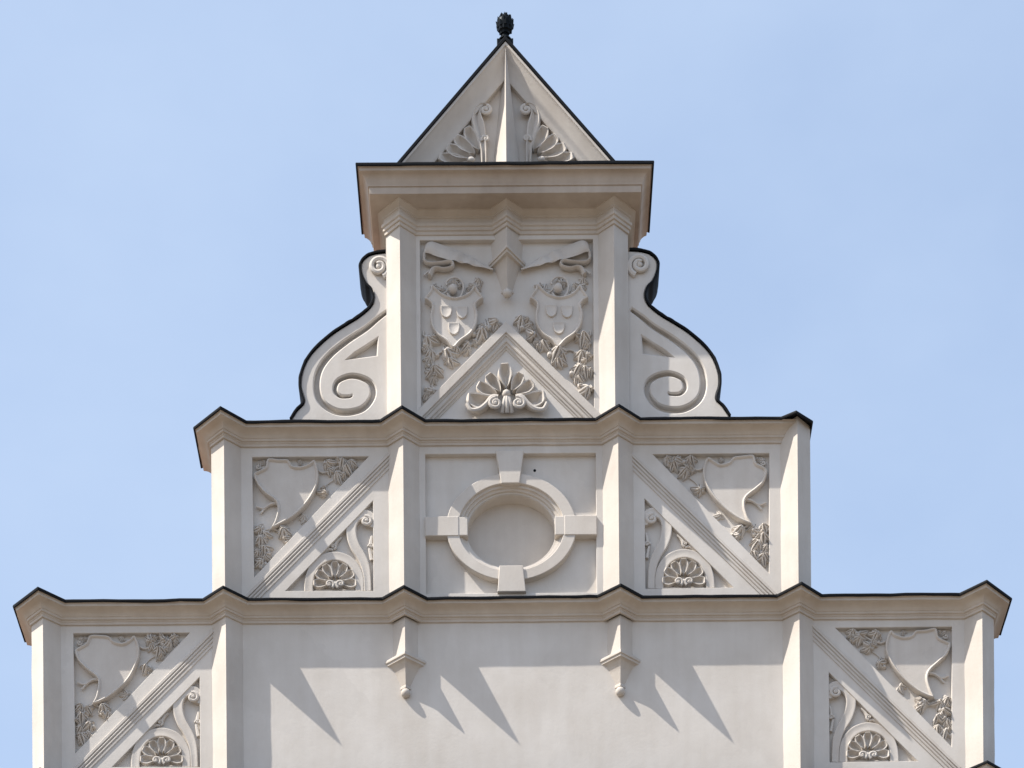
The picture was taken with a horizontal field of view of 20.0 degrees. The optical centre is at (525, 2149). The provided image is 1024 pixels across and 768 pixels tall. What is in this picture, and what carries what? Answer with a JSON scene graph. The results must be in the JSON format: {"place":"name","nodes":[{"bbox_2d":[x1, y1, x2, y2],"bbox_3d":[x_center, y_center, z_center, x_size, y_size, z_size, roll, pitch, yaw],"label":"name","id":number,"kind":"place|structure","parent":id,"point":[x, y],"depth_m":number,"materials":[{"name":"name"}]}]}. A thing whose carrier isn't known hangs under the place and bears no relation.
{"place":"outdoors","nodes":[
{"label":"outdoors","id":0,"kind":"place"},
{"bbox_2d":[0,0,1023,767],"label":"sky","id":1,"kind":"structure","parent":0,"point":[837,207],"materials":[{"name":"blue"}]},
{"bbox_2d":[13,12,1011,767],"bbox_3d":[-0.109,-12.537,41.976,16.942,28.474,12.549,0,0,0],"label":"gable building","id":2,"kind":"structure","parent":0,"point":[511,482],"depth_m":36.25,"materials":[{"name":"paint"}]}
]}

